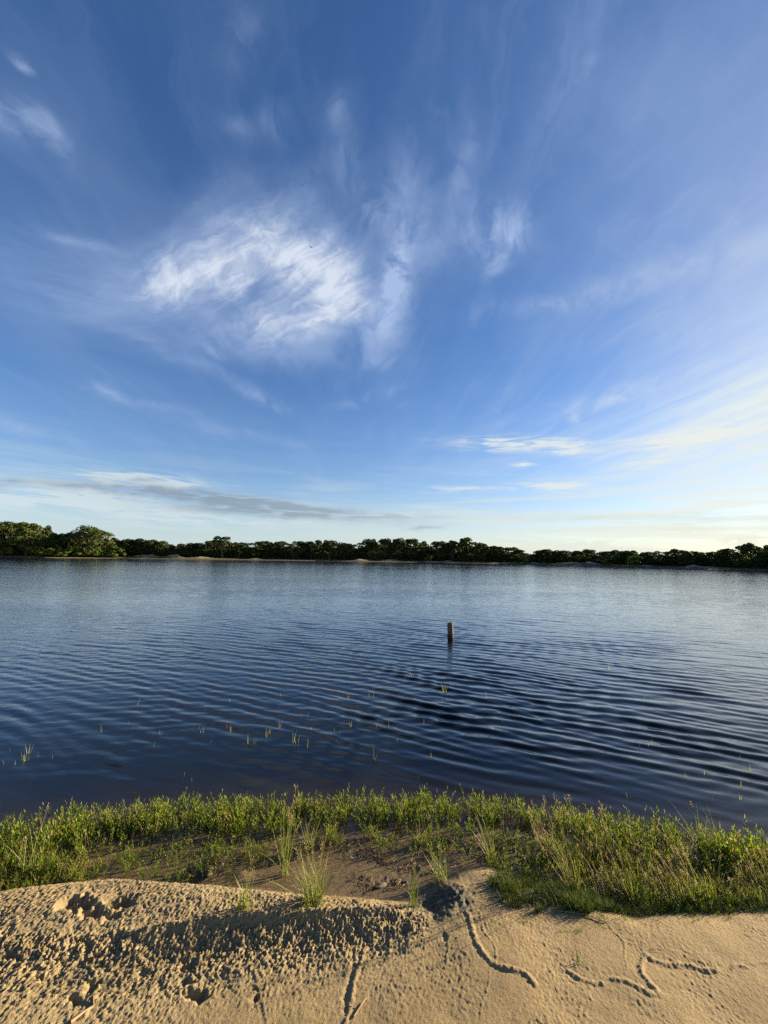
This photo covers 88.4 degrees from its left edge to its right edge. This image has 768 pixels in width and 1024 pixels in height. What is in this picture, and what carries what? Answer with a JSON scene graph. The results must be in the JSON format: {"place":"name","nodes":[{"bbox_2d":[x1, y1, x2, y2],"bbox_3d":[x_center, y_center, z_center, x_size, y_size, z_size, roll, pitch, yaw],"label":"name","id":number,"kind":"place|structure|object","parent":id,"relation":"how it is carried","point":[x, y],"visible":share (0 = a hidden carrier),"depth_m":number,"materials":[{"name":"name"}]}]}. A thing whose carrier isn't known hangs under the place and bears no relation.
{"place":"outdoors","nodes":[
{"label":"outdoors","id":0,"kind":"place"},
{"bbox_2d":[2,883,714,1000],"bbox_3d":[-0.047,1.716,1.600,3.220,0.065,0.502,1,-6,0],"label":"sand debris","id":1,"kind":"object","parent":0,"point":[315,959],"visible":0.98,"depth_m":1.54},
{"bbox_2d":[0,557,767,828],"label":"lake water","id":2,"kind":"structure","parent":0,"point":[180,653],"depth_m":5.11,"materials":[{"name":"liquid"}]},
{"bbox_2d":[447,622,453,637],"bbox_3d":[1.328,2.796,7.822,0.130,1.211,0.120,2,-8,-17],"label":"wooden post","id":3,"kind":"object","parent":2,"relation":"in","point":[450,634],"visible":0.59,"depth_m":7.84,"materials":[{"name":"brown wood"}]},
{"bbox_2d":[0,785,767,1023],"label":"sandy ground","id":4,"kind":"structure","parent":0,"point":[434,958],"depth_m":1.58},
{"bbox_2d":[1,803,66,887],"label":"grass tuft","id":5,"kind":"object","parent":4,"relation":"on","point":[33,857],"visible":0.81,"depth_m":1.94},
{"bbox_2d":[0,833,79,889],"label":"yellow grass","id":6,"kind":"structure","parent":4,"relation":"on","point":[68,863],"depth_m":1.99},
{"bbox_2d":[0,849,109,890],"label":"creepers","id":7,"kind":"object","parent":4,"relation":"on","point":[79,876],"visible":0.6,"depth_m":1.90,"materials":[{"name":"green plant"}]},
{"bbox_2d":[70,993,98,1023],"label":"twig","id":8,"kind":"object","parent":4,"relation":"on","point":[75,1018],"visible":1,"depth_m":1.31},
{"bbox_2d":[205,864,213,877],"bbox_3d":[-0.874,1.796,1.983,0.042,0.018,0.095,3,-7,-17],"label":"mud clod","id":9,"kind":"object","parent":4,"relation":"on","point":[207,873],"visible":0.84,"depth_m":1.97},
{"bbox_2d":[224,856,264,911],"bbox_3d":[-0.601,1.620,1.692,0.177,0.168,0.152,-4,-8,35],"label":"grass tuft","id":10,"kind":"object","parent":4,"relation":"on","point":[244,902],"visible":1,"depth_m":1.70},
{"bbox_2d":[7,795,544,861],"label":"band seed stalks","id":11,"kind":"object","parent":4,"relation":"on","point":[259,818],"visible":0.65,"depth_m":2.33,"materials":[{"name":"plant"}]},
{"bbox_2d":[259,799,301,876],"bbox_3d":[-0.527,1.675,2.042,0.240,0.303,0.232,1,-6,0],"label":"grass tuft","id":12,"kind":"object","parent":4,"relation":"on","point":[284,850],"visible":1,"depth_m":2.01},
{"bbox_2d":[264,824,351,916],"bbox_3d":[-0.306,1.581,1.739,0.382,0.281,0.384,1,-6,0],"label":"grass tuft","id":13,"kind":"object","parent":4,"relation":"on","point":[309,893],"visible":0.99,"depth_m":1.74,"materials":[{"name":"plant"}]},
{"bbox_2d":[299,819,320,852],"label":"grass tuft","id":14,"kind":"object","parent":4,"relation":"on","point":[307,843],"visible":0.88,"depth_m":2.15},
{"bbox_2d":[354,994,366,1016],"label":"twig","id":15,"kind":"object","parent":4,"relation":"on","point":[360,1006],"visible":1,"depth_m":1.35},
{"bbox_2d":[84,812,656,891],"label":"sparse herbs","id":16,"kind":"object","parent":4,"relation":"on","point":[488,859],"visible":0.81,"depth_m":2.08,"materials":[{"name":"green plant"}]},
{"bbox_2d":[372,882,386,889],"bbox_3d":[-0.023,1.812,1.916,0.081,0.015,0.035,4,-7,-23],"label":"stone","id":17,"kind":"object","parent":4,"relation":"on","point":[380,885],"visible":1,"depth_m":1.91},
{"bbox_2d":[0,783,767,889],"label":"shoreline herbs","id":18,"kind":"object","parent":4,"relation":"on","point":[726,844],"visible":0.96,"depth_m":2.29,"materials":[{"name":"green plant"}]},
{"bbox_2d":[104,810,672,898],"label":"herb clumps","id":19,"kind":"object","parent":4,"relation":"on","point":[372,831],"visible":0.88,"depth_m":2.08,"materials":[{"name":"green plant"}]},
{"bbox_2d":[182,834,625,894],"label":"plant litter","id":20,"kind":"object","parent":4,"relation":"on","point":[373,855],"visible":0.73,"depth_m":2.09,"materials":[{"name":"plant"}]},
{"bbox_2d":[404,847,421,907],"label":"grass tuft","id":21,"kind":"object","parent":4,"relation":"on","point":[412,902],"visible":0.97,"depth_m":1.77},
{"bbox_2d":[415,806,429,845],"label":"grass tuft","id":22,"kind":"object","parent":4,"relation":"on","point":[421,839],"visible":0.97,"depth_m":2.22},
{"bbox_2d":[425,841,454,884],"bbox_3d":[0.275,1.701,1.931,0.176,0.196,0.224,1,-6,0],"label":"grass tuft","id":23,"kind":"object","parent":4,"relation":"on","point":[439,876],"visible":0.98,"depth_m":1.94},
{"bbox_2d":[468,794,515,866],"bbox_3d":[0.558,1.694,2.086,0.167,0.306,0.255,5,-8,-36],"label":"grass tuft","id":24,"kind":"object","parent":4,"relation":"on","point":[484,804],"visible":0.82,"depth_m":2.08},
{"bbox_2d":[483,864,621,918],"bbox_3d":[0.779,1.762,1.845,0.671,0.134,0.354,1,-6,0],"label":"dark turf patch","id":25,"kind":"object","parent":4,"relation":"on","point":[493,881],"visible":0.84,"depth_m":1.82,"materials":[{"name":"plant"}]},
{"bbox_2d":[542,793,591,889],"bbox_3d":[0.871,1.592,1.914,0.137,0.444,0.303,6,-8,-40],"label":"grass tuft","id":26,"kind":"object","parent":25,"relation":"on","point":[574,879],"visible":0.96,"depth_m":1.89,"materials":[{"name":"plant"}]},
{"bbox_2d":[556,910,620,921],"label":"twig","id":27,"kind":"object","parent":25,"relation":"on","point":[583,914],"visible":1,"depth_m":1.71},
{"bbox_2d":[573,938,582,963],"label":"grass tuft","id":28,"kind":"object","parent":4,"relation":"on","point":[579,954],"visible":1,"depth_m":1.50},
{"bbox_2d":[492,869,767,917],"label":"short turf grass","id":29,"kind":"structure","parent":4,"relation":"on","point":[686,908],"depth_m":1.80,"materials":[{"name":"plant"}]},
{"bbox_2d":[515,907,764,931],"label":"creeping sprigs","id":30,"kind":"object","parent":4,"relation":"on","point":[624,918],"visible":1,"depth_m":1.70,"materials":[{"name":"green plant"}]},
{"bbox_2d":[542,827,767,908],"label":"leaning grass","id":31,"kind":"structure","parent":4,"relation":"on","point":[654,871],"depth_m":1.96,"materials":[{"name":"plant"}]},
{"bbox_2d":[580,828,767,909],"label":"bank herbs","id":32,"kind":"object","parent":4,"relation":"on","point":[725,896],"visible":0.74,"depth_m":1.94,"materials":[{"name":"green plant"}]},
{"bbox_2d":[669,800,708,853],"bbox_3d":[1.721,1.757,2.241,0.191,0.271,0.133,-4,-8,36],"label":"grass tuft","id":33,"kind":"object","parent":4,"relation":"on","point":[697,827],"visible":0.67,"depth_m":2.21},
{"bbox_2d":[697,804,724,863],"bbox_3d":[1.762,1.728,2.151,0.167,0.297,0.131,5,-8,-34],"label":"grass tuft","id":34,"kind":"object","parent":4,"relation":"on","point":[713,839],"visible":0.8,"depth_m":2.13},
{"bbox_2d":[0,554,767,570],"bbox_3d":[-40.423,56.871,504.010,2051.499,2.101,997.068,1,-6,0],"label":"bank","id":35,"kind":"structure","parent":0,"point":[151,556],"depth_m":98.19,"materials":[{"name":"plant"}]},
{"bbox_2d":[0,547,18,554],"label":"shrub","id":36,"kind":"object","parent":35,"relation":"on","point":[7,550],"visible":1,"depth_m":93.84,"materials":[{"name":"green plant"}]},
{"bbox_2d":[0,521,25,555],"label":"broadleaf tree","id":37,"kind":"object","parent":35,"relation":"on","point":[6,528],"visible":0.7,"depth_m":96.64,"materials":[{"name":"green plant"}]},
{"bbox_2d":[10,521,47,555],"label":"broadleaf tree","id":38,"kind":"object","parent":35,"relation":"on","point":[26,529],"visible":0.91,"depth_m":94.83,"materials":[{"name":"green plant"}]},
{"bbox_2d":[25,546,42,555],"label":"shrub","id":39,"kind":"object","parent":35,"relation":"on","point":[33,548],"visible":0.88,"depth_m":92.05,"materials":[{"name":"green plant"}]},
{"bbox_2d":[38,548,55,554],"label":"shrub","id":40,"kind":"object","parent":35,"relation":"on","point":[50,550],"visible":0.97,"depth_m":91.19,"materials":[{"name":"green plant"}]},
{"bbox_2d":[41,525,53,547],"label":"broadleaf tree","id":41,"kind":"object","parent":35,"relation":"on","point":[48,531],"visible":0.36,"depth_m":99.22,"materials":[{"name":"green plant"}]},
{"bbox_2d":[44,533,72,549],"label":"broadleaf tree","id":42,"kind":"object","parent":35,"relation":"on","point":[58,541],"visible":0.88,"depth_m":94.98,"materials":[{"name":"green plant"}]},
{"bbox_2d":[53,550,69,556],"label":"shrub","id":43,"kind":"object","parent":35,"relation":"on","point":[58,552],"visible":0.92,"depth_m":91.45,"materials":[{"name":"green plant"}]},
{"bbox_2d":[61,547,80,555],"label":"shrub","id":44,"kind":"object","parent":35,"relation":"on","point":[68,550],"visible":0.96,"depth_m":93.01,"materials":[{"name":"green plant"}]},
{"bbox_2d":[62,532,81,555],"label":"broadleaf tree","id":45,"kind":"object","parent":35,"relation":"on","point":[71,544],"visible":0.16,"depth_m":98.25,"materials":[{"name":"green plant"}]},
{"bbox_2d":[75,550,90,555],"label":"shrub","id":46,"kind":"object","parent":35,"relation":"on","point":[80,553],"visible":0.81,"depth_m":94.25,"materials":[{"name":"green plant"}]},
{"bbox_2d":[62,525,119,556],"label":"broadleaf tree","id":47,"kind":"object","parent":35,"relation":"on","point":[80,535],"visible":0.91,"depth_m":96.05,"materials":[{"name":"green plant"}]},
{"bbox_2d":[84,549,109,556],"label":"shrub","id":48,"kind":"object","parent":35,"relation":"on","point":[101,553],"visible":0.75,"depth_m":96.00,"materials":[{"name":"green plant"}]},
{"bbox_2d":[102,549,113,556],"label":"shrub","id":49,"kind":"object","parent":35,"relation":"on","point":[110,553],"visible":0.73,"depth_m":96.97,"materials":[{"name":"green plant"}]},
{"bbox_2d":[97,537,124,554],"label":"broadleaf tree","id":50,"kind":"object","parent":35,"relation":"on","point":[114,539],"visible":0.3,"depth_m":101.72,"materials":[{"name":"green plant"}]},
{"bbox_2d":[111,547,125,556],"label":"shrub","id":51,"kind":"object","parent":35,"relation":"on","point":[120,550],"visible":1,"depth_m":97.35,"materials":[{"name":"green plant"}]},
{"bbox_2d":[115,539,136,555],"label":"broadleaf tree","id":52,"kind":"object","parent":35,"relation":"on","point":[126,547],"visible":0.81,"depth_m":102.11,"materials":[{"name":"green plant"}]},
{"bbox_2d":[127,538,149,554],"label":"broadleaf tree","id":53,"kind":"object","parent":35,"relation":"on","point":[138,541],"visible":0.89,"depth_m":102.17,"materials":[{"name":"green plant"}]},
{"bbox_2d":[140,539,159,554],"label":"broadleaf tree","id":54,"kind":"object","parent":35,"relation":"on","point":[149,545],"visible":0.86,"depth_m":102.38,"materials":[{"name":"green plant"}]},
{"bbox_2d":[151,541,175,555],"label":"broadleaf tree","id":55,"kind":"object","parent":35,"relation":"on","point":[163,544],"visible":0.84,"depth_m":103.10,"materials":[{"name":"green plant"}]},
{"bbox_2d":[169,543,194,555],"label":"broadleaf tree","id":56,"kind":"object","parent":35,"relation":"on","point":[180,545],"visible":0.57,"depth_m":103.94,"materials":[{"name":"green plant"}]},
{"bbox_2d":[179,543,206,555],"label":"broadleaf tree","id":57,"kind":"object","parent":35,"relation":"on","point":[198,549],"visible":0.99,"depth_m":103.27,"materials":[{"name":"green plant"}]},
{"bbox_2d":[201,540,217,556],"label":"broadleaf tree","id":58,"kind":"object","parent":35,"relation":"on","point":[207,544],"visible":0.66,"depth_m":106.98,"materials":[{"name":"green plant"}]},
{"bbox_2d":[207,545,225,553],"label":"broadleaf tree","id":59,"kind":"object","parent":35,"relation":"on","point":[219,550],"visible":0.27,"depth_m":109.19,"materials":[{"name":"green plant"}]},
{"bbox_2d":[211,536,234,557],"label":"broadleaf tree","id":60,"kind":"object","parent":35,"relation":"on","point":[225,543],"visible":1,"depth_m":104.28,"materials":[{"name":"green plant"}]},
{"bbox_2d":[230,542,249,557],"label":"broadleaf tree","id":61,"kind":"object","parent":35,"relation":"on","point":[239,548],"visible":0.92,"depth_m":106.35,"materials":[{"name":"green plant"}]},
{"bbox_2d":[243,543,263,557],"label":"broadleaf tree","id":62,"kind":"object","parent":35,"relation":"on","point":[248,550],"visible":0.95,"depth_m":107.44,"materials":[{"name":"green plant"}]},
{"bbox_2d":[254,541,273,555],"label":"broadleaf tree","id":63,"kind":"object","parent":35,"relation":"on","point":[266,546],"visible":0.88,"depth_m":110.48,"materials":[{"name":"green plant"}]},
{"bbox_2d":[269,541,289,558],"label":"broadleaf tree","id":64,"kind":"object","parent":35,"relation":"on","point":[278,548],"visible":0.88,"depth_m":110.82,"materials":[{"name":"green plant"}]},
{"bbox_2d":[282,541,302,558],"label":"broadleaf tree","id":65,"kind":"object","parent":35,"relation":"on","point":[296,551],"visible":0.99,"depth_m":110.04,"materials":[{"name":"green plant"}]},
{"bbox_2d":[296,541,308,556],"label":"broadleaf tree","id":66,"kind":"object","parent":35,"relation":"on","point":[302,544],"visible":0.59,"depth_m":113.65,"materials":[{"name":"green plant"}]},
{"bbox_2d":[305,540,327,558],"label":"broadleaf tree","id":67,"kind":"object","parent":35,"relation":"on","point":[314,549],"visible":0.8,"depth_m":112.97,"materials":[{"name":"green plant"}]},
{"bbox_2d":[320,540,338,558],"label":"broadleaf tree","id":68,"kind":"object","parent":35,"relation":"on","point":[329,545],"visible":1,"depth_m":111.20,"materials":[{"name":"green plant"}]},
{"bbox_2d":[333,542,356,559],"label":"broadleaf tree","id":69,"kind":"object","parent":35,"relation":"on","point":[344,546],"visible":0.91,"depth_m":112.97,"materials":[{"name":"green plant"}]},
{"bbox_2d":[350,542,369,557],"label":"broadleaf tree","id":70,"kind":"object","parent":35,"relation":"on","point":[360,550],"visible":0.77,"depth_m":114.00,"materials":[{"name":"green plant"}]},
{"bbox_2d":[361,539,378,559],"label":"broadleaf tree","id":71,"kind":"object","parent":35,"relation":"on","point":[372,544],"visible":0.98,"depth_m":113.38,"materials":[{"name":"green plant"}]},
{"bbox_2d":[2,532,756,565],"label":"distant wood","id":72,"kind":"object","parent":35,"relation":"on","point":[464,548],"visible":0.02,"depth_m":121.20,"materials":[{"name":"green plant"}]},
{"bbox_2d":[0,546,767,568],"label":"undergrowth","id":73,"kind":"object","parent":35,"relation":"on","point":[270,555],"visible":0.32,"depth_m":108.99,"materials":[{"name":"green plant"}]},
{"bbox_2d":[377,538,393,559],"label":"broadleaf tree","id":74,"kind":"object","parent":35,"relation":"on","point":[388,551],"visible":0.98,"depth_m":114.24,"materials":[{"name":"green plant"}]},
{"bbox_2d":[390,538,407,559],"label":"broadleaf tree","id":75,"kind":"object","parent":35,"relation":"on","point":[395,543],"visible":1,"depth_m":113.56,"materials":[{"name":"green plant"}]},
{"bbox_2d":[402,538,421,559],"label":"broadleaf tree","id":76,"kind":"object","parent":35,"relation":"on","point":[411,542],"visible":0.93,"depth_m":115.95,"materials":[{"name":"green plant"}]},
{"bbox_2d":[414,541,432,560],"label":"broadleaf tree","id":77,"kind":"object","parent":35,"relation":"on","point":[425,549],"visible":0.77,"depth_m":116.40,"materials":[{"name":"green plant"}]},
{"bbox_2d":[428,541,449,560],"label":"broadleaf tree","id":78,"kind":"object","parent":35,"relation":"on","point":[439,554],"visible":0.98,"depth_m":115.21,"materials":[{"name":"green plant"}]},
{"bbox_2d":[443,540,462,560],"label":"broadleaf tree","id":79,"kind":"object","parent":35,"relation":"on","point":[455,549],"visible":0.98,"depth_m":115.51,"materials":[{"name":"green plant"}]},
{"bbox_2d":[457,537,479,560],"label":"broadleaf tree","id":80,"kind":"object","parent":35,"relation":"on","point":[465,541],"visible":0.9,"depth_m":116.97,"materials":[{"name":"green plant"}]},
{"bbox_2d":[474,542,493,561],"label":"broadleaf tree","id":81,"kind":"object","parent":35,"relation":"on","point":[481,546],"visible":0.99,"depth_m":113.60,"materials":[{"name":"green plant"}]},
{"bbox_2d":[483,546,504,559],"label":"broadleaf tree","id":82,"kind":"object","parent":35,"relation":"on","point":[496,550],"visible":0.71,"depth_m":114.22,"materials":[{"name":"green plant"}]},
{"bbox_2d":[500,547,519,561],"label":"broadleaf tree","id":83,"kind":"object","parent":35,"relation":"on","point":[508,549],"visible":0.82,"depth_m":113.45,"materials":[{"name":"green plant"}]},
{"bbox_2d":[512,550,530,561],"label":"broadleaf tree","id":84,"kind":"object","parent":35,"relation":"on","point":[520,552],"visible":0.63,"depth_m":112.17,"materials":[{"name":"green plant"}]},
{"bbox_2d":[518,555,529,562],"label":"shrub","id":85,"kind":"object","parent":35,"relation":"on","point":[523,558],"visible":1,"depth_m":105.35,"materials":[{"name":"green plant"}]},
{"bbox_2d":[526,551,546,562],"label":"broadleaf tree","id":86,"kind":"object","parent":35,"relation":"on","point":[534,558],"visible":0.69,"depth_m":108.45,"materials":[{"name":"green plant"}]},
{"bbox_2d":[534,549,559,562],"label":"broadleaf tree","id":87,"kind":"object","parent":35,"relation":"on","point":[547,556],"visible":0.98,"depth_m":106.76,"materials":[{"name":"green plant"}]},
{"bbox_2d":[551,550,573,560],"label":"broadleaf tree","id":88,"kind":"object","parent":35,"relation":"on","point":[562,553],"visible":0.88,"depth_m":105.76,"materials":[{"name":"green plant"}]},
{"bbox_2d":[568,551,585,561],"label":"broadleaf tree","id":89,"kind":"object","parent":35,"relation":"on","point":[576,553],"visible":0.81,"depth_m":103.48,"materials":[{"name":"green plant"}]},
{"bbox_2d":[579,549,601,562],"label":"broadleaf tree","id":90,"kind":"object","parent":35,"relation":"on","point":[586,552],"visible":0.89,"depth_m":100.38,"materials":[{"name":"green plant"}]},
{"bbox_2d":[593,551,615,562],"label":"broadleaf tree","id":91,"kind":"object","parent":35,"relation":"on","point":[599,559],"visible":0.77,"depth_m":96.41,"materials":[{"name":"green plant"}]},
{"bbox_2d":[601,556,614,564],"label":"shrub","id":92,"kind":"object","parent":35,"relation":"on","point":[610,558],"visible":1,"depth_m":91.67,"materials":[{"name":"green plant"}]},
{"bbox_2d":[606,550,626,564],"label":"broadleaf tree","id":93,"kind":"object","parent":35,"relation":"on","point":[616,556],"visible":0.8,"depth_m":93.65,"materials":[{"name":"green plant"}]},
{"bbox_2d":[620,550,638,560],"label":"broadleaf tree","id":94,"kind":"object","parent":35,"relation":"on","point":[627,553],"visible":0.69,"depth_m":92.44,"materials":[{"name":"green plant"}]},
{"bbox_2d":[626,556,640,564],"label":"shrub","id":95,"kind":"object","parent":35,"relation":"on","point":[631,559],"visible":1,"depth_m":87.21,"materials":[{"name":"green plant"}]},
{"bbox_2d":[637,551,653,565],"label":"broadleaf tree","id":96,"kind":"object","parent":35,"relation":"on","point":[644,555],"visible":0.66,"depth_m":89.45,"materials":[{"name":"green plant"}]},
{"bbox_2d":[647,551,675,565],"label":"broadleaf tree","id":97,"kind":"object","parent":35,"relation":"on","point":[653,558],"visible":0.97,"depth_m":87.32,"materials":[{"name":"green plant"}]},
{"bbox_2d":[664,549,685,565],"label":"broadleaf tree","id":98,"kind":"object","parent":35,"relation":"on","point":[676,551],"visible":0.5,"depth_m":87.02,"materials":[{"name":"green plant"}]},
{"bbox_2d":[674,551,696,565],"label":"broadleaf tree","id":99,"kind":"object","parent":35,"relation":"on","point":[686,556],"visible":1,"depth_m":83.33,"materials":[{"name":"green plant"}]},
{"bbox_2d":[690,551,710,565],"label":"broadleaf tree","id":100,"kind":"object","parent":35,"relation":"on","point":[695,553],"visible":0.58,"depth_m":83.81,"materials":[{"name":"green plant"}]},
{"bbox_2d":[700,552,726,566],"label":"broadleaf tree","id":101,"kind":"object","parent":35,"relation":"on","point":[710,560],"visible":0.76,"depth_m":81.06,"materials":[{"name":"green plant"}]},
{"bbox_2d":[714,548,734,566],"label":"broadleaf tree","id":102,"kind":"object","parent":35,"relation":"on","point":[724,553],"visible":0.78,"depth_m":78.98,"materials":[{"name":"green plant"}]},
{"bbox_2d":[730,545,753,567],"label":"broadleaf tree","id":103,"kind":"object","parent":35,"relation":"on","point":[737,557],"visible":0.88,"depth_m":75.82,"materials":[{"name":"green plant"}]},
{"bbox_2d":[741,542,763,568],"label":"broadleaf tree","id":104,"kind":"object","parent":35,"relation":"on","point":[750,547],"visible":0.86,"depth_m":74.50,"materials":[{"name":"green plant"}]},
{"bbox_2d":[754,545,767,567],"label":"broadleaf tree","id":105,"kind":"object","parent":35,"relation":"on","point":[764,558],"visible":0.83,"depth_m":73.04,"materials":[{"name":"green plant"}]},
{"bbox_2d":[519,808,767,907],"bbox_3d":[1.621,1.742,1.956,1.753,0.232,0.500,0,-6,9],"label":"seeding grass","id":106,"kind":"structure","parent":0,"point":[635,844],"depth_m":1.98,"materials":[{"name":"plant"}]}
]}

